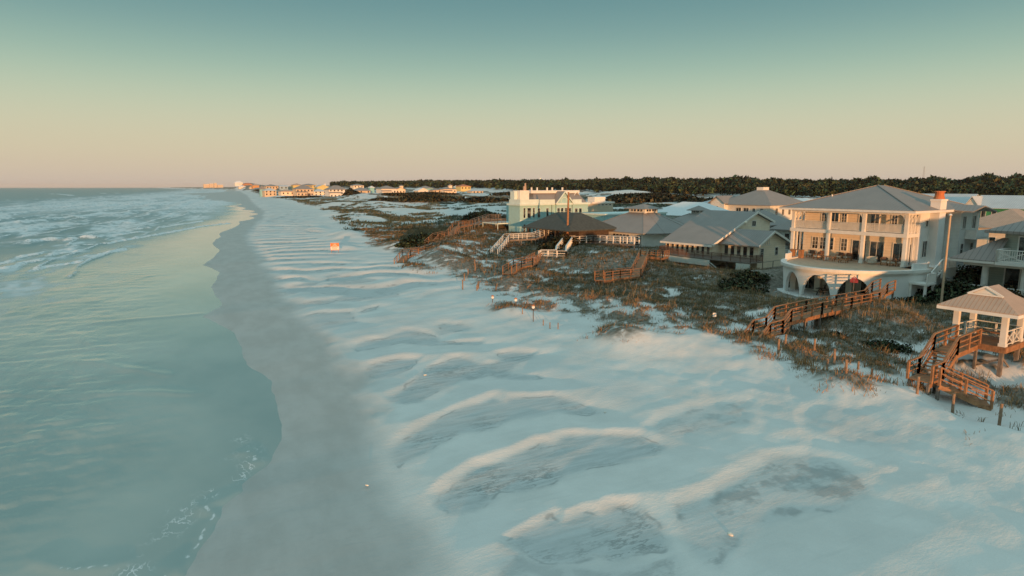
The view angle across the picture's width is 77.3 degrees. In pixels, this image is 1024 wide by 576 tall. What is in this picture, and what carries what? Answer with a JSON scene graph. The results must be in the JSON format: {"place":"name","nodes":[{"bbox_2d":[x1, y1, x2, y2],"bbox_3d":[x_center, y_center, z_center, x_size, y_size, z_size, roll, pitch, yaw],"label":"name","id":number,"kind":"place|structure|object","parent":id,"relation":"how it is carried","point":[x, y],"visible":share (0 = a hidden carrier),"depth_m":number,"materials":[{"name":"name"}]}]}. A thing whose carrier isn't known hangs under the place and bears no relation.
{"place":"outdoors","nodes":[
{"label":"outdoors","id":0,"kind":"place"},
{"bbox_2d":[0,188,281,575],"bbox_3d":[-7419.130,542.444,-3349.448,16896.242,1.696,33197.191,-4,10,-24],"label":"sea","id":1,"kind":"structure","parent":0,"point":[140,429],"depth_m":45.16,"materials":[{"name":"liquid"}]},
{"bbox_2d":[0,0,1023,187],"label":"sky","id":2,"kind":"structure","parent":0,"point":[94,93],"materials":[{"name":"blue"}]},
{"bbox_2d":[169,183,1023,575],"bbox_3d":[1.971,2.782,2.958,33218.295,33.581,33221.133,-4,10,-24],"label":"ground","id":3,"kind":"structure","parent":0,"point":[457,425],"depth_m":34.07,"materials":[{"name":"white sand"}]},
{"bbox_2d":[262,188,276,196],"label":"house","id":4,"kind":"structure","parent":3,"relation":"on","point":[268,192],"depth_m":732.36,"materials":[{"name":"beige paint"}]},
{"bbox_2d":[264,184,277,189],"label":"house","id":5,"kind":"structure","parent":3,"relation":"on","point":[274,187],"depth_m":850.71,"materials":[{"name":"beige"}]},
{"bbox_2d":[278,185,288,189],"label":"house","id":6,"kind":"structure","parent":3,"relation":"on","point":[282,187],"depth_m":850.15,"materials":[{"name":"grey"}]},
{"bbox_2d":[277,189,292,195],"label":"house","id":7,"kind":"structure","parent":3,"relation":"on","point":[285,192],"depth_m":722.23,"materials":[{"name":"beige paint"}]},
{"bbox_2d":[292,185,313,195],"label":"house","id":8,"kind":"structure","parent":3,"relation":"on","point":[303,190],"depth_m":717.20,"materials":[{"name":"beige"}]},
{"bbox_2d":[276,195,329,197],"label":"shrub","id":9,"kind":"object","parent":3,"relation":"on","point":[305,196],"visible":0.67,"depth_m":641.57,"materials":[{"name":"green plant"}]},
{"bbox_2d":[313,189,324,194],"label":"house","id":10,"kind":"structure","parent":3,"relation":"on","point":[319,192],"depth_m":726.85,"materials":[{"name":"beige paint"}]},
{"bbox_2d":[314,184,327,189],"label":"house","id":11,"kind":"structure","parent":3,"relation":"on","point":[322,187],"depth_m":790.50,"materials":[{"name":"yellow"}]},
{"bbox_2d":[323,185,345,195],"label":"house","id":12,"kind":"structure","parent":3,"relation":"on","point":[335,190],"depth_m":691.39,"materials":[{"name":"white paint"}]},
{"bbox_2d":[330,243,338,252],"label":"beach sign","id":13,"kind":"object","parent":3,"relation":"on","point":[334,246],"visible":1,"depth_m":127.25,"materials":[{"name":"brown wood"}]},
{"bbox_2d":[342,188,360,195],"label":"shrub","id":14,"kind":"object","parent":3,"relation":"on","point":[349,191],"visible":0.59,"depth_m":667.84,"materials":[{"name":"green plant"}]},
{"bbox_2d":[350,184,363,188],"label":"house","id":15,"kind":"structure","parent":3,"relation":"on","point":[354,186],"depth_m":839.58,"materials":[{"name":"beige"}]},
{"bbox_2d":[353,187,370,193],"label":"house","id":16,"kind":"structure","parent":3,"relation":"on","point":[361,190],"depth_m":703.54,"materials":[{"name":"beige"}]},
{"bbox_2d":[367,197,396,201],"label":"shrub","id":17,"kind":"object","parent":3,"relation":"on","point":[388,199],"visible":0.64,"depth_m":461.25,"materials":[{"name":"green plant"}]},
{"bbox_2d":[376,186,396,192],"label":"house","id":18,"kind":"structure","parent":3,"relation":"on","point":[384,189],"depth_m":712.31,"materials":[{"name":"white paint"}]},
{"bbox_2d":[396,185,405,192],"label":"house","id":19,"kind":"structure","parent":3,"relation":"on","point":[400,188],"depth_m":722.62,"materials":[{"name":"beige"}]},
{"bbox_2d":[379,192,426,195],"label":"shrub","id":20,"kind":"object","parent":3,"relation":"on","point":[397,194],"visible":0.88,"depth_m":624.04,"materials":[{"name":"green plant"}]},
{"bbox_2d":[393,237,433,247],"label":"shrub","id":21,"kind":"object","parent":3,"relation":"on","point":[409,242],"visible":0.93,"depth_m":128.77,"materials":[{"name":"green plant"}]},
{"bbox_2d":[400,232,447,240],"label":"shrub","id":22,"kind":"object","parent":3,"relation":"on","point":[421,236],"visible":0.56,"depth_m":135.31,"materials":[{"name":"green plant"}]},
{"bbox_2d":[393,194,465,201],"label":"shrub","id":23,"kind":"object","parent":3,"relation":"on","point":[425,198],"visible":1,"depth_m":449.71,"materials":[{"name":"green plant"}]},
{"bbox_2d":[394,220,472,263],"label":"beach boardwalk","id":24,"kind":"structure","parent":3,"relation":"on","point":[452,232],"depth_m":133.58,"materials":[{"name":"brown wood"}]},
{"bbox_2d":[408,191,458,194],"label":"shrub","id":25,"kind":"object","parent":3,"relation":"on","point":[436,193],"visible":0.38,"depth_m":653.93,"materials":[{"name":"green plant"}]},
{"bbox_2d":[439,184,455,192],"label":"house","id":26,"kind":"structure","parent":3,"relation":"on","point":[449,189],"depth_m":722.70,"materials":[{"name":"beige"}]},
{"bbox_2d":[455,184,471,191],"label":"house","id":27,"kind":"structure","parent":3,"relation":"on","point":[464,188],"depth_m":781.00,"materials":[{"name":"yellow"}]},
{"bbox_2d":[460,209,504,221],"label":"shrub","id":28,"kind":"object","parent":3,"relation":"on","point":[472,215],"visible":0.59,"depth_m":198.00,"materials":[{"name":"green plant"}]},
{"bbox_2d":[459,196,508,202],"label":"shrub","id":29,"kind":"object","parent":3,"relation":"on","point":[484,199],"visible":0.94,"depth_m":437.32,"materials":[{"name":"green plant"}]},
{"bbox_2d":[470,214,505,227],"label":"dune walkway","id":30,"kind":"structure","parent":3,"relation":"on","point":[480,221],"depth_m":163.51,"materials":[{"name":"brown wood"}]},
{"bbox_2d":[292,194,695,229],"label":"dune grass","id":31,"kind":"structure","parent":3,"relation":"on","point":[390,217],"depth_m":286.31,"materials":[{"name":"plant"}]},
{"bbox_2d":[489,191,509,195],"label":"shrub","id":32,"kind":"object","parent":3,"relation":"on","point":[503,193],"visible":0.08,"depth_m":634.86,"materials":[{"name":"green plant"}]},
{"bbox_2d":[490,229,550,254],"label":"white stairs","id":33,"kind":"structure","parent":3,"relation":"on","point":[502,245],"depth_m":128.70,"materials":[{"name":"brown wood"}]},
{"bbox_2d":[502,252,541,275],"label":"brown stairs","id":34,"kind":"structure","parent":3,"relation":"on","point":[530,264],"depth_m":92.09,"materials":[{"name":"brown wood"}]},
{"bbox_2d":[347,217,703,282],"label":"dune vegetation","id":35,"kind":"object","parent":3,"relation":"on","point":[416,230],"visible":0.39,"depth_m":122.21,"materials":[{"name":"brown plant"}]},
{"bbox_2d":[482,183,589,232],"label":"mint house","id":36,"kind":"structure","parent":3,"relation":"on","point":[524,206],"depth_m":154.77,"materials":[{"name":"white paint"}]},
{"bbox_2d":[539,246,564,252],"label":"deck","id":37,"kind":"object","parent":3,"relation":"on","point":[551,250],"visible":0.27,"depth_m":116.69,"materials":[{"name":"white wood"}]},
{"bbox_2d":[536,241,570,249],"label":"shrub","id":38,"kind":"object","parent":3,"relation":"on","point":[549,244],"visible":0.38,"depth_m":121.22,"materials":[{"name":"green plant"}]},
{"bbox_2d":[552,232,581,245],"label":"shrub","id":39,"kind":"object","parent":3,"relation":"on","point":[567,239],"visible":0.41,"depth_m":125.69,"materials":[{"name":"green plant"}]},
{"bbox_2d":[566,192,569,236],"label":"utility pole","id":40,"kind":"object","parent":3,"relation":"on","point":[568,196],"visible":0.76,"depth_m":127.18,"materials":[{"name":"brown wood"}]},
{"bbox_2d":[522,212,616,244],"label":"pavilion","id":41,"kind":"structure","parent":3,"relation":"on","point":[582,225],"depth_m":131.08,"materials":[{"name":"brown wood"}]},
{"bbox_2d":[538,235,639,257],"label":"white walkway","id":42,"kind":"structure","parent":3,"relation":"on","point":[566,248],"depth_m":124.63,"materials":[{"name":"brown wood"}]},
{"bbox_2d":[586,197,614,211],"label":"flat roofed house","id":43,"kind":"structure","parent":3,"relation":"on","point":[598,204],"depth_m":182.42,"materials":[{"name":"beige paint"}]},
{"bbox_2d":[583,211,666,220],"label":"annex","id":44,"kind":"object","parent":3,"relation":"on","point":[602,216],"visible":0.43,"depth_m":148.05,"materials":[{"name":"white"}]},
{"bbox_2d":[594,249,668,284],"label":"brown stairs","id":45,"kind":"structure","parent":3,"relation":"on","point":[639,268],"depth_m":87.75,"materials":[{"name":"brown wood"}]},
{"bbox_2d":[602,204,683,247],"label":"octagonal house","id":46,"kind":"structure","parent":3,"relation":"on","point":[650,225],"depth_m":129.94,"materials":[{"name":"white"}]},
{"bbox_2d":[605,193,695,202],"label":"shrub","id":47,"kind":"object","parent":3,"relation":"on","point":[639,198],"visible":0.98,"depth_m":377.28,"materials":[{"name":"green plant"}]},
{"bbox_2d":[606,191,695,198],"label":"shrub","id":48,"kind":"object","parent":3,"relation":"on","point":[659,193],"visible":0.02,"depth_m":479.55,"materials":[{"name":"green plant"}]},
{"bbox_2d":[329,172,1023,196],"bbox_3d":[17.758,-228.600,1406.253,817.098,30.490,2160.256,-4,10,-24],"label":"forest","id":49,"kind":"object","parent":3,"relation":"on","point":[987,184],"visible":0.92,"depth_m":647.42,"materials":[{"name":"green plant"}]},
{"bbox_2d":[672,206,708,223],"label":"octagonal house","id":50,"kind":"structure","parent":3,"relation":"on","point":[686,218],"depth_m":141.70,"materials":[{"name":"white"}]},
{"bbox_2d":[658,202,728,218],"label":"white roofed house","id":51,"kind":"structure","parent":3,"relation":"on","point":[677,209],"depth_m":166.83,"materials":[{"name":"white metal"}]},
{"bbox_2d":[687,195,722,201],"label":"shrub","id":52,"kind":"object","parent":3,"relation":"on","point":[701,199],"visible":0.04,"depth_m":349.62,"materials":[{"name":"green plant"}]},
{"bbox_2d":[659,210,789,269],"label":"gabled house","id":53,"kind":"structure","parent":3,"relation":"on","point":[739,239],"depth_m":106.02,"materials":[{"name":"beige"}]},
{"bbox_2d":[736,246,741,256],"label":"door","id":54,"kind":"structure","parent":53,"relation":"in","point":[738,248],"depth_m":103.50,"materials":[{"name":"beige"}]},
{"bbox_2d":[742,246,747,256],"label":"door","id":55,"kind":"structure","parent":53,"relation":"in","point":[745,249],"depth_m":102.50,"materials":[{"name":"beige"}]},
{"bbox_2d":[749,247,754,257],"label":"door","id":56,"kind":"structure","parent":53,"relation":"in","point":[751,249],"depth_m":101.55,"materials":[{"name":"beige"}]},
{"bbox_2d":[433,247,1023,390],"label":"sea oats","id":57,"kind":"object","parent":3,"relation":"on","point":[802,298],"visible":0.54,"depth_m":66.93,"materials":[{"name":"brown plant"}]},
{"bbox_2d":[449,246,1023,443],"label":"stray grass","id":58,"kind":"structure","parent":3,"relation":"on","point":[981,419],"depth_m":36.19,"materials":[{"name":"brown plant"}]},
{"bbox_2d":[717,282,757,293],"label":"shrub","id":59,"kind":"object","parent":3,"relation":"on","point":[734,285],"visible":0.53,"depth_m":75.10,"materials":[{"name":"green plant"}]},
{"bbox_2d":[717,276,769,294],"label":"shrub","id":60,"kind":"object","parent":3,"relation":"on","point":[749,282],"visible":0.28,"depth_m":78.95,"materials":[{"name":"green plant"}]},
{"bbox_2d":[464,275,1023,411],"bbox_3d":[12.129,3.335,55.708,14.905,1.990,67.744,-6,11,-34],"label":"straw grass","id":61,"kind":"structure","parent":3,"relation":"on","point":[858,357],"depth_m":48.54,"materials":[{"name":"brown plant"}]},
{"bbox_2d":[727,268,773,284],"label":"shrub","id":62,"kind":"object","parent":3,"relation":"on","point":[758,277],"visible":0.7,"depth_m":83.80,"materials":[{"name":"green plant"}]},
{"bbox_2d":[705,187,802,219],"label":"pyramid roofed house","id":63,"kind":"structure","parent":3,"relation":"on","point":[763,198],"depth_m":180.55,"materials":[{"name":"white"}]},
{"bbox_2d":[507,262,1023,393],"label":"dune grass","id":64,"kind":"structure","parent":3,"relation":"on","point":[703,299],"depth_m":62.25,"materials":[{"name":"brown plant"}]},
{"bbox_2d":[757,210,788,230],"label":"valley roofed house","id":65,"kind":"structure","parent":3,"relation":"on","point":[778,219],"depth_m":129.57,"materials":[{"name":"white"}]},
{"bbox_2d":[770,215,804,247],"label":"valley roofed house","id":66,"kind":"structure","parent":3,"relation":"on","point":[783,229],"depth_m":122.33,"materials":[{"name":"white"}]},
{"bbox_2d":[742,278,896,340],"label":"boardwalk","id":67,"kind":"structure","parent":3,"relation":"on","point":[804,317],"depth_m":56.39,"materials":[{"name":"brown wood"}]},
{"bbox_2d":[777,185,997,300],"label":"beach house","id":68,"kind":"structure","parent":3,"relation":"on","point":[909,228],"depth_m":78.85,"materials":[{"name":"white paint"}]},
{"bbox_2d":[790,249,803,257],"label":"bar counter","id":69,"kind":"object","parent":68,"relation":"on","point":[800,253],"visible":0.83,"depth_m":85.60,"materials":[{"name":"brown wood"}]},
{"bbox_2d":[805,275,814,288],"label":"door","id":70,"kind":"structure","parent":68,"relation":"in","point":[810,283],"depth_m":80.90,"materials":[{"name":"black paint"}]},
{"bbox_2d":[811,236,818,248],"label":"window","id":71,"kind":"structure","parent":68,"relation":"in","point":[815,240],"depth_m":87.44,"materials":[{"name":"white paint"}]},
{"bbox_2d":[819,237,825,249],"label":"window","id":72,"kind":"structure","parent":68,"relation":"in","point":[822,239],"depth_m":86.59,"materials":[{"name":"white paint"}]},
{"bbox_2d":[821,212,826,222],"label":"window","id":73,"kind":"structure","parent":68,"relation":"in","point":[823,216],"depth_m":86.13,"materials":[{"name":"white paint"}]},
{"bbox_2d":[829,237,833,249],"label":"window","id":74,"kind":"structure","parent":68,"relation":"in","point":[831,247],"depth_m":85.49,"materials":[{"name":"white paint"}]},
{"bbox_2d":[832,213,839,228],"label":"door","id":75,"kind":"structure","parent":68,"relation":"in","point":[835,216],"depth_m":84.78,"materials":[{"name":"white paint"}]},
{"bbox_2d":[838,281,845,292],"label":"door","id":76,"kind":"structure","parent":68,"relation":"in","point":[842,289],"depth_m":77.53,"materials":[{"name":"black paint"}]},
{"bbox_2d":[840,238,847,250],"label":"window","id":77,"kind":"structure","parent":68,"relation":"in","point":[844,241],"depth_m":84.17,"materials":[{"name":"white paint"}]},
{"bbox_2d":[841,213,847,223],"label":"window","id":78,"kind":"structure","parent":68,"relation":"in","point":[843,215],"depth_m":83.84,"materials":[{"name":"white paint"}]},
{"bbox_2d":[850,239,867,260],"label":"door","id":79,"kind":"structure","parent":68,"relation":"in","point":[855,248],"depth_m":82.84,"materials":[{"name":"white paint"}]},
{"bbox_2d":[859,280,868,296],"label":"door","id":80,"kind":"structure","parent":68,"relation":"in","point":[862,285],"depth_m":75.55,"materials":[{"name":"black paint"}]},
{"bbox_2d":[866,256,876,262],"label":"wicker chair","id":81,"kind":"object","parent":68,"relation":"on","point":[871,259],"visible":1,"depth_m":78.98,"materials":[{"name":"white wicker"}]},
{"bbox_2d":[869,214,879,230],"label":"door","id":82,"kind":"structure","parent":68,"relation":"in","point":[875,218],"depth_m":80.61,"materials":[{"name":"white paint"}]},
{"bbox_2d":[869,241,884,261],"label":"door","id":83,"kind":"structure","parent":68,"relation":"in","point":[876,248],"depth_m":80.71,"materials":[{"name":"white paint"}]},
{"bbox_2d":[886,258,896,265],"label":"armchair","id":84,"kind":"object","parent":68,"relation":"on","point":[893,260],"visible":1,"depth_m":76.59,"materials":[{"name":"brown wood"}]},
{"bbox_2d":[891,215,898,225],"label":"window","id":85,"kind":"structure","parent":68,"relation":"in","point":[894,218],"depth_m":78.65,"materials":[{"name":"white glass"}]},
{"bbox_2d":[891,243,914,264],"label":"door","id":86,"kind":"structure","parent":68,"relation":"in","point":[897,247],"depth_m":78.66,"materials":[{"name":"white paint"}]},
{"bbox_2d":[921,240,927,257],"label":"window","id":87,"kind":"structure","parent":68,"relation":"in","point":[924,243],"depth_m":77.75,"materials":[{"name":"white paint"}]},
{"bbox_2d":[961,216,966,229],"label":"window","id":88,"kind":"structure","parent":68,"relation":"in","point":[964,221],"depth_m":79.23,"materials":[{"name":"grey glass"}]},
{"bbox_2d":[971,215,976,228],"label":"window","id":89,"kind":"structure","parent":68,"relation":"in","point":[974,218],"depth_m":80.77,"materials":[{"name":"grey glass"}]},
{"bbox_2d":[861,339,914,355],"bbox_3d":[28.957,4.386,48.993,3.669,0.998,3.734,1,9,8],"label":"shrub","id":90,"kind":"object","parent":3,"relation":"on","point":[896,348],"visible":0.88,"depth_m":48.52,"materials":[{"name":"green plant"}]},
{"bbox_2d":[890,294,939,305],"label":"shrub","id":91,"kind":"object","parent":3,"relation":"on","point":[920,300],"visible":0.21,"depth_m":67.11,"materials":[{"name":"green plant"}]},
{"bbox_2d":[916,376,919,394],"bbox_3d":[23.957,5.974,37.807,0.157,1.540,0.157,8,12,41],"label":"fence post","id":92,"kind":"object","parent":3,"relation":"on","point":[917,384],"visible":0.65,"depth_m":37.72,"materials":[{"name":"brown wood"}]},
{"bbox_2d":[915,285,958,297],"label":"shrub","id":93,"kind":"object","parent":3,"relation":"on","point":[935,292],"visible":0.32,"depth_m":70.95,"materials":[{"name":"green plant"}]},
{"bbox_2d":[919,295,956,301],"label":"shrub","id":94,"kind":"object","parent":3,"relation":"on","point":[945,298],"visible":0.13,"depth_m":68.46,"materials":[{"name":"green plant"}]},
{"bbox_2d":[906,324,982,394],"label":"gazebo stairs","id":95,"kind":"structure","parent":3,"relation":"on","point":[957,348],"depth_m":40.16,"materials":[{"name":"brown wood"}]},
{"bbox_2d":[940,214,951,302],"bbox_3d":[43.990,-2.440,64.969,0.380,10.135,0.400,-4,10,-24],"label":"flagpole","id":96,"kind":"object","parent":3,"relation":"on","point":[945,263],"visible":0.83,"depth_m":64.84,"materials":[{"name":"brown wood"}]},
{"bbox_2d":[925,194,978,203],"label":"blue roofed house","id":97,"kind":"structure","parent":3,"relation":"on","point":[962,198],"depth_m":188.63,"materials":[{"name":"white"}]},
{"bbox_2d":[951,393,955,413],"bbox_3d":[25.009,6.822,36.315,0.170,1.750,0.170,3,10,24],"label":"fence post","id":98,"kind":"object","parent":3,"relation":"on","point":[953,403],"visible":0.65,"depth_m":36.21,"materials":[{"name":"brown wood"}]},
{"bbox_2d":[935,276,987,295],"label":"shrub","id":99,"kind":"object","parent":3,"relation":"on","point":[960,287],"visible":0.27,"depth_m":72.44,"materials":[{"name":"green plant"}]},
{"bbox_2d":[932,362,994,410],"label":"beach stairs","id":100,"kind":"structure","parent":3,"relation":"on","point":[964,395],"depth_m":37.92,"materials":[{"name":"brown wood"}]},
{"bbox_2d":[953,264,981,284],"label":"shrub","id":101,"kind":"object","parent":3,"relation":"on","point":[973,272],"visible":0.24,"depth_m":77.94,"materials":[{"name":"green plant"}]},
{"bbox_2d":[937,284,1023,376],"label":"gazebo","id":102,"kind":"object","parent":3,"relation":"on","point":[1005,304],"visible":0.84,"depth_m":41.30,"materials":[{"name":"white wood"}]},
{"bbox_2d":[946,221,1023,294],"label":"grey house","id":103,"kind":"structure","parent":3,"relation":"on","point":[1000,261],"depth_m":72.21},
{"bbox_2d":[1002,268,1021,292],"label":"door","id":104,"kind":"structure","parent":103,"relation":"in","point":[1011,276],"depth_m":72.82,"materials":[{"name":"white paint"}]},
{"bbox_2d":[1016,236,1023,260],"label":"door","id":105,"kind":"structure","parent":103,"relation":"in","point":[1020,247],"depth_m":71.43,"materials":[{"name":"white paint"}]},
{"bbox_2d":[966,195,1023,217],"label":"green house","id":106,"kind":"structure","parent":3,"relation":"on","point":[999,203],"depth_m":170.38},
{"bbox_2d":[976,209,1023,247],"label":"gabled house","id":107,"kind":"structure","parent":3,"relation":"on","point":[1005,217],"depth_m":102.37,"materials":[{"name":"beige"}]},
{"bbox_2d":[997,403,1003,425],"bbox_3d":[26.583,7.147,34.864,0.208,1.754,0.157,-7,11,-38],"label":"fence post","id":108,"kind":"object","parent":3,"relation":"on","point":[1000,414],"visible":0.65,"depth_m":34.78,"materials":[{"name":"brown wood"}]},
{"bbox_2d":[1003,284,1023,297],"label":"shrub","id":109,"kind":"object","parent":3,"relation":"on","point":[1015,292],"visible":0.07,"depth_m":62.83,"materials":[{"name":"green plant"}]},
{"bbox_2d":[814,287,841,295],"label":"picnic table","id":110,"kind":"object","parent":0,"point":[821,291],"visible":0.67,"depth_m":76.41,"materials":[{"name":"brown wood"}]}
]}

